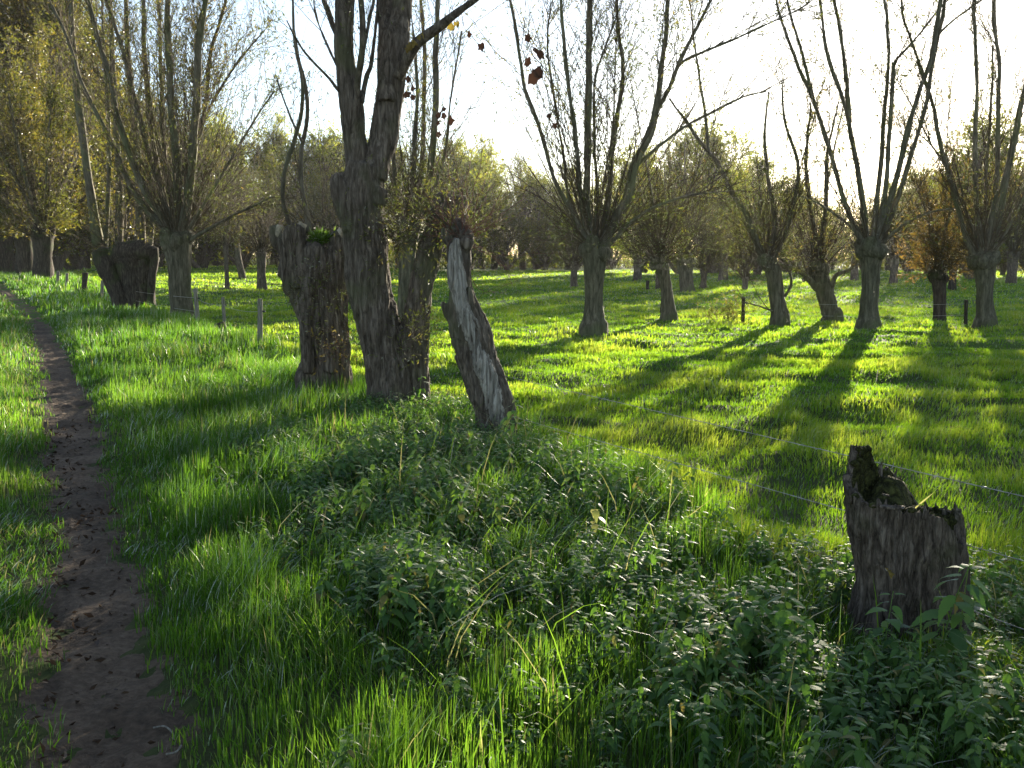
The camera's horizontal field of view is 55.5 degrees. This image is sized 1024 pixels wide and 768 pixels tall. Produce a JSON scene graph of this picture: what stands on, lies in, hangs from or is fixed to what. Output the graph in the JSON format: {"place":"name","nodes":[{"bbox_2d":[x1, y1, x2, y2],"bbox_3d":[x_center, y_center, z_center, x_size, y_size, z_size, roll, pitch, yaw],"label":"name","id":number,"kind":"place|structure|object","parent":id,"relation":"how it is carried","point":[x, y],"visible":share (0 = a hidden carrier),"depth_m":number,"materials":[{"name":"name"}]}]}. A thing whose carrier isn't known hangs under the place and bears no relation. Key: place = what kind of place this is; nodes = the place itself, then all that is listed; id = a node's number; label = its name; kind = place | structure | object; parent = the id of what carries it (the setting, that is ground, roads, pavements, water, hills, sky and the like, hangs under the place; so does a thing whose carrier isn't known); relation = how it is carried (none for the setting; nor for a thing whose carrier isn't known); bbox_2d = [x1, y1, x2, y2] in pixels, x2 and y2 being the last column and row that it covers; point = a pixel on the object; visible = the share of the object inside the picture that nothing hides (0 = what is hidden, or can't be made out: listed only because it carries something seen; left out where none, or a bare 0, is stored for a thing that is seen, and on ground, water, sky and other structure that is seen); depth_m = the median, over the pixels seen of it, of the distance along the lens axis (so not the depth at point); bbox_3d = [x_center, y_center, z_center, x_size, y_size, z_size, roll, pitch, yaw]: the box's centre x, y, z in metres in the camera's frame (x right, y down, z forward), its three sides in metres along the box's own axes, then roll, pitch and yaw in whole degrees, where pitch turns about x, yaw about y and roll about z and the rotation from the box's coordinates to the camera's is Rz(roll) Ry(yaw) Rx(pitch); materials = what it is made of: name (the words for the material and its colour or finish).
{"place":"outdoors","nodes":[
{"label":"outdoors","id":0,"kind":"place"},
{"bbox_2d":[0,282,202,767],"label":"path","id":1,"kind":"structure","parent":0,"point":[65,395],"depth_m":4.37,"materials":[{"name":"soil"}]},
{"bbox_2d":[19,412,184,766],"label":"leaf litter","id":2,"kind":"object","parent":1,"relation":"on","point":[65,754],"visible":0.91,"depth_m":4.80,"materials":[{"name":"brown plant"}]},
{"bbox_2d":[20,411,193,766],"bbox_3d":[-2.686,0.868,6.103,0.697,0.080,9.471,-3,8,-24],"label":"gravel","id":3,"kind":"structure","parent":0,"point":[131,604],"depth_m":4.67,"materials":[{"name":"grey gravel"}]},
{"bbox_2d":[0,259,1023,767],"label":"ground","id":4,"kind":"structure","parent":0,"point":[190,705],"depth_m":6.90,"materials":[{"name":"green plant"}]},
{"bbox_2d":[0,42,67,272],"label":"pollard willow","id":5,"kind":"object","parent":4,"relation":"on","point":[7,261],"visible":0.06,"depth_m":55.16,"materials":[{"name":"green plant"}]},
{"bbox_2d":[0,0,70,273],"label":"pollard willow","id":6,"kind":"object","parent":4,"relation":"on","point":[24,257],"visible":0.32,"depth_m":50.61,"materials":[{"name":"green plant"}]},
{"bbox_2d":[0,0,100,252],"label":"tree","id":7,"kind":"object","parent":4,"relation":"on","point":[45,15],"visible":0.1,"depth_m":61.02,"materials":[{"name":"green plant"}]},
{"bbox_2d":[0,10,108,278],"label":"pollard willow","id":8,"kind":"object","parent":4,"relation":"on","point":[42,230],"visible":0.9,"depth_m":44.57,"materials":[{"name":"green plant"}]},
{"bbox_2d":[0,0,132,262],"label":"tree","id":9,"kind":"object","parent":4,"relation":"on","point":[1,30],"visible":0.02,"depth_m":67.01,"materials":[{"name":"green plant"}]},
{"bbox_2d":[2,120,134,261],"bbox_3d":[-29.365,-11.600,58.636,10.618,10.772,10.825,0,8,0],"label":"tree","id":10,"kind":"object","parent":4,"relation":"on","point":[79,207],"visible":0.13,"depth_m":59.97,"materials":[{"name":"green plant"}]},
{"bbox_2d":[0,0,168,270],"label":"tree","id":11,"kind":"object","parent":4,"relation":"on","point":[59,261],"visible":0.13,"depth_m":64.06,"materials":[{"name":"green plant"}]},
{"bbox_2d":[81,272,87,291],"bbox_3d":[-16.570,-3.801,37.711,0.326,1.055,0.246,0,8,0],"label":"broken post","id":12,"kind":"object","parent":4,"relation":"on","point":[84,279],"visible":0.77,"depth_m":37.61,"materials":[{"name":"grey wood"}]},
{"bbox_2d":[59,156,134,270],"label":"tree","id":13,"kind":"object","parent":4,"relation":"on","point":[76,260],"visible":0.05,"depth_m":69.05,"materials":[{"name":"green plant"}]},
{"bbox_2d":[55,29,152,268],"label":"tree","id":14,"kind":"object","parent":4,"relation":"on","point":[87,263],"visible":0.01,"depth_m":83.07,"materials":[{"name":"green plant"}]},
{"bbox_2d":[40,0,197,308],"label":"pollard willow","id":15,"kind":"object","parent":4,"relation":"on","point":[126,270],"visible":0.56,"depth_m":29.98,"materials":[{"name":"brown plant"}]},
{"bbox_2d":[70,134,201,252],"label":"tree","id":16,"kind":"object","parent":4,"relation":"on","point":[124,235],"visible":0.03,"depth_m":75.27,"materials":[{"name":"green plant"}]},
{"bbox_2d":[108,74,171,231],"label":"tree","id":17,"kind":"object","parent":4,"relation":"on","point":[141,108],"visible":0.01,"depth_m":87.17,"materials":[{"name":"green plant"}]},
{"bbox_2d":[103,151,210,262],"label":"tree","id":18,"kind":"object","parent":4,"relation":"on","point":[161,252],"visible":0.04,"depth_m":78.69,"materials":[{"name":"green plant"}]},
{"bbox_2d":[138,87,191,266],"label":"tree","id":19,"kind":"object","parent":4,"relation":"on","point":[160,264],"visible":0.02,"depth_m":93.93,"materials":[{"name":"green plant"}]},
{"bbox_2d":[23,0,320,316],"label":"pollard willow","id":20,"kind":"object","parent":4,"relation":"on","point":[171,218],"visible":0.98,"depth_m":25.75,"materials":[{"name":"brown plant"}]},
{"bbox_2d":[193,289,199,319],"bbox_3d":[-7.831,-1.809,24.221,0.166,1.130,0.111,0,8,0],"label":"fence post","id":21,"kind":"object","parent":4,"relation":"on","point":[196,303],"visible":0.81,"depth_m":24.16,"materials":[{"name":"black wood"}]},
{"bbox_2d":[132,134,270,268],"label":"tree","id":22,"kind":"object","parent":4,"relation":"on","point":[204,252],"visible":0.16,"depth_m":82.22,"materials":[{"name":"green plant"}]},
{"bbox_2d":[166,107,276,265],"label":"tree","id":23,"kind":"object","parent":4,"relation":"on","point":[215,261],"visible":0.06,"depth_m":101.41,"materials":[{"name":"green plant"}]},
{"bbox_2d":[206,100,256,265],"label":"tree","id":24,"kind":"object","parent":4,"relation":"on","point":[233,140],"visible":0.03,"depth_m":108.44,"materials":[{"name":"green plant"}]},
{"bbox_2d":[201,143,274,288],"bbox_3d":[-12.312,-7.351,42.910,3.687,6.830,3.666,0,8,0],"label":"pollard willow","id":25,"kind":"object","parent":4,"relation":"on","point":[226,243],"visible":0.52,"depth_m":43.00,"materials":[{"name":"green plant"}]},
{"bbox_2d":[198,139,280,278],"bbox_3d":[-14.380,-9.178,51.849,5.377,7.645,4.464,0,8,0],"label":"pollard willow","id":26,"kind":"object","parent":4,"relation":"on","point":[238,259],"visible":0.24,"depth_m":52.22,"materials":[{"name":"green plant"}]},
{"bbox_2d":[196,166,296,267],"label":"tree","id":27,"kind":"object","parent":4,"relation":"on","point":[246,256],"visible":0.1,"depth_m":86.41,"materials":[{"name":"green plant"}]},
{"bbox_2d":[257,299,265,343],"bbox_3d":[-4.532,-0.993,17.589,0.175,1.100,0.100,0,8,0],"label":"fence post","id":28,"kind":"object","parent":4,"relation":"on","point":[260,319],"visible":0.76,"depth_m":17.53,"materials":[{"name":"black wood"}]},
{"bbox_2d":[210,125,313,289],"bbox_3d":[-11.843,-8.067,45.232,4.919,7.886,4.457,0,8,0],"label":"pollard willow","id":29,"kind":"object","parent":4,"relation":"on","point":[260,248],"visible":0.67,"depth_m":45.23,"materials":[{"name":"green plant"}]},
{"bbox_2d":[238,103,296,265],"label":"tree","id":30,"kind":"object","parent":4,"relation":"on","point":[275,141],"visible":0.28,"depth_m":106.50,"materials":[{"name":"green plant"}]},
{"bbox_2d":[252,170,334,266],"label":"tree","id":31,"kind":"object","parent":4,"relation":"on","point":[316,214],"visible":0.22,"depth_m":88.40,"materials":[{"name":"green plant"}]},
{"bbox_2d":[259,125,338,231],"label":"tree","id":32,"kind":"object","parent":4,"relation":"on","point":[282,155],"visible":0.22,"depth_m":101.12,"materials":[{"name":"green plant"}]},
{"bbox_2d":[259,116,344,205],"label":"tree","id":33,"kind":"object","parent":4,"relation":"on","point":[327,141],"visible":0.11,"depth_m":104.95,"materials":[{"name":"green plant"}]},
{"bbox_2d":[215,0,426,395],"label":"pollard willow","id":34,"kind":"object","parent":4,"relation":"on","point":[310,274],"visible":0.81,"depth_m":11.19,"materials":[{"name":"brown plant"}]},
{"bbox_2d":[299,177,389,233],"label":"tree","id":35,"kind":"object","parent":4,"relation":"on","point":[315,197],"visible":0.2,"depth_m":91.30,"materials":[{"name":"green plant"}]},
{"bbox_2d":[318,116,409,259],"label":"tree","id":36,"kind":"object","parent":4,"relation":"on","point":[344,160],"visible":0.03,"depth_m":111.36,"materials":[{"name":"green plant"}]},
{"bbox_2d":[257,0,558,407],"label":"pollard willow","id":37,"kind":"object","parent":4,"relation":"on","point":[395,350],"visible":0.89,"depth_m":10.31,"materials":[{"name":"brown plant"}]},
{"bbox_2d":[384,139,436,267],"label":"tree","id":38,"kind":"object","parent":4,"relation":"on","point":[397,259],"visible":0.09,"depth_m":109.21,"materials":[{"name":"green plant"}]},
{"bbox_2d":[304,0,519,320],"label":"pollard willow","id":39,"kind":"object","parent":4,"relation":"on","point":[404,278],"visible":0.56,"depth_m":18.95,"materials":[{"name":"brown plant"}]},
{"bbox_2d":[417,131,498,261],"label":"tree","id":40,"kind":"object","parent":4,"relation":"on","point":[472,180],"visible":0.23,"depth_m":101.76,"materials":[{"name":"green plant"}]},
{"bbox_2d":[427,136,500,270],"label":"tree","id":41,"kind":"object","parent":4,"relation":"on","point":[479,162],"visible":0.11,"depth_m":109.12,"materials":[{"name":"green plant"}]},
{"bbox_2d":[386,50,559,437],"bbox_3d":[-0.388,-1.147,8.982,1.169,3.769,1.642,7,10,43],"label":"pollard willow","id":42,"kind":"object","parent":4,"relation":"on","point":[476,358],"visible":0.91,"depth_m":8.84,"materials":[{"name":"grey plant"}]},
{"bbox_2d":[506,376,1023,496],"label":"fence wire","id":43,"kind":"object","parent":42,"relation":"attached to","point":[786,441],"visible":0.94,"depth_m":5.34,"materials":[{"name":"grey metal"}]},
{"bbox_2d":[462,125,512,268],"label":"tree","id":44,"kind":"object","parent":4,"relation":"on","point":[489,153],"visible":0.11,"depth_m":123.09,"materials":[{"name":"green plant"}]},
{"bbox_2d":[482,163,524,269],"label":"tree","id":45,"kind":"object","parent":4,"relation":"on","point":[494,266],"visible":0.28,"depth_m":119.11,"materials":[{"name":"green plant"}]},
{"bbox_2d":[477,206,539,269],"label":"tree","id":46,"kind":"object","parent":4,"relation":"on","point":[507,247],"visible":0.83,"depth_m":109.90,"materials":[{"name":"green plant"}]},
{"bbox_2d":[497,398,523,435],"bbox_3d":[-0.021,0.326,8.537,0.280,0.431,0.170,5,9,33],"label":"nettle plant","id":47,"kind":"object","parent":4,"relation":"on","point":[509,414],"visible":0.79,"depth_m":8.51,"materials":[{"name":"green plant"}]},
{"bbox_2d":[0,270,1023,767],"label":"bank grass","id":48,"kind":"structure","parent":4,"relation":"on","point":[244,590],"depth_m":4.99,"materials":[{"name":"green plant"}]},
{"bbox_2d":[487,147,552,269],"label":"tree","id":49,"kind":"object","parent":4,"relation":"on","point":[523,263],"visible":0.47,"depth_m":118.90,"materials":[{"name":"green plant"}]},
{"bbox_2d":[498,163,577,269],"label":"tree","id":50,"kind":"object","parent":4,"relation":"on","point":[533,201],"visible":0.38,"depth_m":116.89,"materials":[{"name":"green plant"}]},
{"bbox_2d":[513,211,562,269],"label":"tree","id":51,"kind":"object","parent":4,"relation":"on","point":[545,258],"visible":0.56,"depth_m":114.31,"materials":[{"name":"green plant"}]},
{"bbox_2d":[66,241,1022,269],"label":"undergrowth","id":52,"kind":"object","parent":4,"relation":"on","point":[391,258],"visible":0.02,"depth_m":127.23,"materials":[{"name":"green plant"}]},
{"bbox_2d":[537,203,590,270],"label":"tree","id":53,"kind":"object","parent":4,"relation":"on","point":[560,249],"visible":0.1,"depth_m":110.16,"materials":[{"name":"green plant"}]},
{"bbox_2d":[536,162,595,268],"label":"tree","id":54,"kind":"object","parent":4,"relation":"on","point":[567,267],"visible":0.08,"depth_m":119.47,"materials":[{"name":"green plant"}]},
{"bbox_2d":[537,195,613,286],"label":"pollard willow","id":55,"kind":"object","parent":4,"relation":"on","point":[574,259],"visible":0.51,"depth_m":49.02,"materials":[{"name":"green plant"}]},
{"bbox_2d":[580,491,609,534],"bbox_3d":[0.477,0.774,5.537,0.145,0.345,0.149,-7,10,-41],"label":"wilting plant","id":56,"kind":"object","parent":4,"relation":"on","point":[595,513],"visible":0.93,"depth_m":5.50,"materials":[{"name":"green plant"}]},
{"bbox_2d":[590,167,635,268],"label":"tree","id":57,"kind":"object","parent":4,"relation":"on","point":[611,261],"visible":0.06,"depth_m":116.61,"materials":[{"name":"green plant"}]},
{"bbox_2d":[209,386,1023,767],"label":"nettle bed","id":58,"kind":"object","parent":4,"relation":"on","point":[725,656],"visible":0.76,"depth_m":4.28,"materials":[{"name":"green plant"}]},
{"bbox_2d":[611,183,659,280],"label":"pollard willow","id":59,"kind":"object","parent":4,"relation":"on","point":[637,274],"visible":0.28,"depth_m":64.43,"materials":[{"name":"green plant"}]},
{"bbox_2d":[593,133,696,272],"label":"tree","id":60,"kind":"object","parent":4,"relation":"on","point":[645,268],"visible":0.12,"depth_m":93.56,"materials":[{"name":"green plant"}]},
{"bbox_2d":[462,0,856,336],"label":"pollard willow","id":61,"kind":"object","parent":4,"relation":"on","point":[596,232],"visible":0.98,"depth_m":21.56,"materials":[{"name":"brown plant"}]},
{"bbox_2d":[618,182,712,289],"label":"pollard willow","id":62,"kind":"object","parent":4,"relation":"on","point":[657,282],"visible":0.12,"depth_m":47.91,"materials":[{"name":"green plant"}]},
{"bbox_2d":[573,0,777,320],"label":"pollard willow","id":63,"kind":"object","parent":4,"relation":"on","point":[659,260],"visible":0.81,"depth_m":25.89,"materials":[{"name":"brown plant"}]},
{"bbox_2d":[633,130,730,273],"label":"tree","id":64,"kind":"object","parent":4,"relation":"on","point":[672,265],"visible":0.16,"depth_m":85.25,"materials":[{"name":"green plant"}]},
{"bbox_2d":[621,101,744,291],"bbox_3d":[8.024,-8.870,45.334,6.330,9.678,7.477,0,8,0],"label":"pollard willow","id":65,"kind":"object","parent":4,"relation":"on","point":[686,282],"visible":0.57,"depth_m":45.97,"materials":[{"name":"green plant"}]},
{"bbox_2d":[663,192,739,288],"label":"pollard willow","id":66,"kind":"object","parent":4,"relation":"on","point":[706,260],"visible":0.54,"depth_m":49.20,"materials":[{"name":"green plant"}]},
{"bbox_2d":[652,111,778,273],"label":"tree","id":67,"kind":"object","parent":4,"relation":"on","point":[716,140],"visible":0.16,"depth_m":88.72,"materials":[{"name":"green plant"}]},
{"bbox_2d":[697,188,754,279],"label":"pollard willow","id":68,"kind":"object","parent":4,"relation":"on","point":[721,276],"visible":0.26,"depth_m":67.19,"materials":[{"name":"green plant"}]},
{"bbox_2d":[696,295,757,321],"bbox_3d":[5.681,-2.019,25.888,1.516,0.724,1.100,5,9,31],"label":"weed bush","id":69,"kind":"object","parent":4,"relation":"on","point":[732,315],"visible":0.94,"depth_m":25.77,"materials":[{"name":"green plant"}]},
{"bbox_2d":[728,155,765,270],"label":"tree","id":70,"kind":"object","parent":4,"relation":"on","point":[745,206],"visible":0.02,"depth_m":102.31,"materials":[{"name":"green plant"}]},
{"bbox_2d":[710,184,786,289],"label":"pollard willow","id":71,"kind":"object","parent":4,"relation":"on","point":[744,274],"visible":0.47,"depth_m":48.54,"materials":[{"name":"green plant"}]},
{"bbox_2d":[706,147,813,274],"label":"tree","id":72,"kind":"object","parent":4,"relation":"on","point":[758,268],"visible":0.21,"depth_m":81.93,"materials":[{"name":"green plant"}]},
{"bbox_2d":[645,0,949,325],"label":"pollard willow","id":73,"kind":"object","parent":4,"relation":"on","point":[767,262],"visible":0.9,"depth_m":24.85,"materials":[{"name":"brown plant"}]},
{"bbox_2d":[777,177,836,273],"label":"tree","id":74,"kind":"object","parent":4,"relation":"on","point":[799,263],"visible":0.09,"depth_m":86.96,"materials":[{"name":"green plant"}]},
{"bbox_2d":[774,186,839,271],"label":"tree","id":75,"kind":"object","parent":4,"relation":"on","point":[786,262],"visible":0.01,"depth_m":98.70,"materials":[{"name":"green plant"}]},
{"bbox_2d":[769,173,846,281],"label":"pollard willow","id":76,"kind":"object","parent":4,"relation":"on","point":[805,249],"visible":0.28,"depth_m":59.98,"materials":[{"name":"green plant"}]},
{"bbox_2d":[719,1,904,322],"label":"pollard willow","id":77,"kind":"object","parent":4,"relation":"on","point":[820,282],"visible":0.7,"depth_m":25.69,"materials":[{"name":"brown plant"}]},
{"bbox_2d":[825,204,857,270],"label":"tree","id":78,"kind":"object","parent":4,"relation":"on","point":[834,247],"visible":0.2,"depth_m":110.22,"materials":[{"name":"green plant"}]},
{"bbox_2d":[828,171,882,280],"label":"pollard willow","id":79,"kind":"object","parent":4,"relation":"on","point":[854,276],"visible":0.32,"depth_m":66.69,"materials":[{"name":"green plant"}]},
{"bbox_2d":[851,176,902,270],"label":"tree","id":80,"kind":"object","parent":4,"relation":"on","point":[887,265],"visible":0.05,"depth_m":108.43,"materials":[{"name":"brown plant"}]},
{"bbox_2d":[737,0,1022,329],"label":"pollard willow","id":81,"kind":"object","parent":4,"relation":"on","point":[871,250],"visible":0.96,"depth_m":22.78,"materials":[{"name":"brown plant"}]},
{"bbox_2d":[856,591,912,673],"bbox_3d":[1.442,0.986,3.748,0.194,0.366,0.192,6,10,38],"label":"nettle plant","id":82,"kind":"object","parent":4,"relation":"on","point":[896,623],"visible":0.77,"depth_m":3.73,"materials":[{"name":"green plant"}]},
{"bbox_2d":[859,175,939,283],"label":"pollard willow","id":83,"kind":"object","parent":4,"relation":"on","point":[893,257],"visible":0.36,"depth_m":56.24,"materials":[{"name":"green plant"}]},
{"bbox_2d":[870,158,937,271],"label":"tree","id":84,"kind":"object","parent":4,"relation":"on","point":[906,269],"visible":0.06,"depth_m":98.23,"materials":[{"name":"green plant"}]},
{"bbox_2d":[841,444,974,643],"bbox_3d":[1.770,0.783,4.325,0.621,1.028,0.478,0,8,0],"label":"tree stump","id":85,"kind":"object","parent":4,"relation":"on","point":[900,542],"visible":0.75,"depth_m":4.18,"materials":[{"name":"brown wood"}]},
{"bbox_2d":[512,416,1022,560],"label":"fence wire","id":86,"kind":"object","parent":85,"relation":"attached to","point":[749,483],"visible":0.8,"depth_m":5.86,"materials":[{"name":"grey metal"}]},
{"bbox_2d":[644,491,1023,629],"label":"fence wire","id":87,"kind":"object","parent":85,"relation":"attached to","point":[853,567],"visible":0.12,"depth_m":4.24,"materials":[{"name":"grey metal"}]},
{"bbox_2d":[869,161,946,273],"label":"tree","id":88,"kind":"object","parent":4,"relation":"on","point":[932,178],"visible":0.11,"depth_m":90.33,"materials":[{"name":"green plant"}]},
{"bbox_2d":[862,19,990,321],"bbox_3d":[11.673,-5.954,27.704,3.165,8.727,4.688,-2,8,-17],"label":"pollard willow","id":89,"kind":"object","parent":4,"relation":"on","point":[938,277],"visible":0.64,"depth_m":27.05,"materials":[{"name":"brown plant"}]},
{"bbox_2d":[858,0,1023,328],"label":"pollard willow","id":90,"kind":"object","parent":4,"relation":"on","point":[983,256],"visible":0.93,"depth_m":23.74,"materials":[{"name":"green plant"}]},
{"bbox_2d":[907,566,992,669],"bbox_3d":[1.711,0.925,3.776,0.264,0.484,0.280,6,9,37],"label":"nettle plant","id":91,"kind":"object","parent":4,"relation":"on","point":[967,606],"visible":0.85,"depth_m":3.73,"materials":[{"name":"green plant"}]},
{"bbox_2d":[908,184,1005,290],"bbox_3d":[21.703,-7.096,47.858,4.744,5.489,4.697,0,8,0],"label":"pollard willow","id":92,"kind":"object","parent":4,"relation":"on","point":[952,284],"visible":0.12,"depth_m":47.75,"materials":[{"name":"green plant"}]},
{"bbox_2d":[900,93,1023,278],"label":"tree","id":93,"kind":"object","parent":4,"relation":"on","point":[979,146],"visible":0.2,"depth_m":67.63,"materials":[{"name":"green plant"}]},
{"bbox_2d":[930,559,996,666],"bbox_3d":[1.780,0.921,3.849,0.205,0.476,0.192,0,8,0],"label":"nettle plant","id":94,"kind":"object","parent":4,"relation":"on","point":[956,618],"visible":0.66,"depth_m":3.81,"materials":[{"name":"green plant"}]},
{"bbox_2d":[964,300,967,324],"bbox_3d":[11.971,-1.761,25.658,0.130,0.925,0.101,0,8,0],"label":"fence post","id":95,"kind":"object","parent":4,"relation":"on","point":[965,311],"visible":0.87,"depth_m":25.61,"materials":[{"name":"brown wood"}]},
{"bbox_2d":[965,160,1023,283],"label":"pollard willow","id":96,"kind":"object","parent":4,"relation":"on","point":[1012,268],"visible":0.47,"depth_m":56.07,"materials":[{"name":"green plant"}]},
{"bbox_2d":[998,161,1023,275],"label":"tree","id":97,"kind":"object","parent":4,"relation":"on","point":[1003,267],"visible":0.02,"depth_m":83.05,"materials":[{"name":"brown plant"}]},
{"bbox_2d":[999,161,1023,274],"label":"tree","id":98,"kind":"object","parent":4,"relation":"on","point":[1021,262],"visible":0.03,"depth_m":77.35,"materials":[{"name":"green plant"}]},
{"bbox_2d":[83,0,1023,257],"label":"sky","id":99,"kind":"structure","parent":0,"point":[739,111],"materials":[{"name":"white"}]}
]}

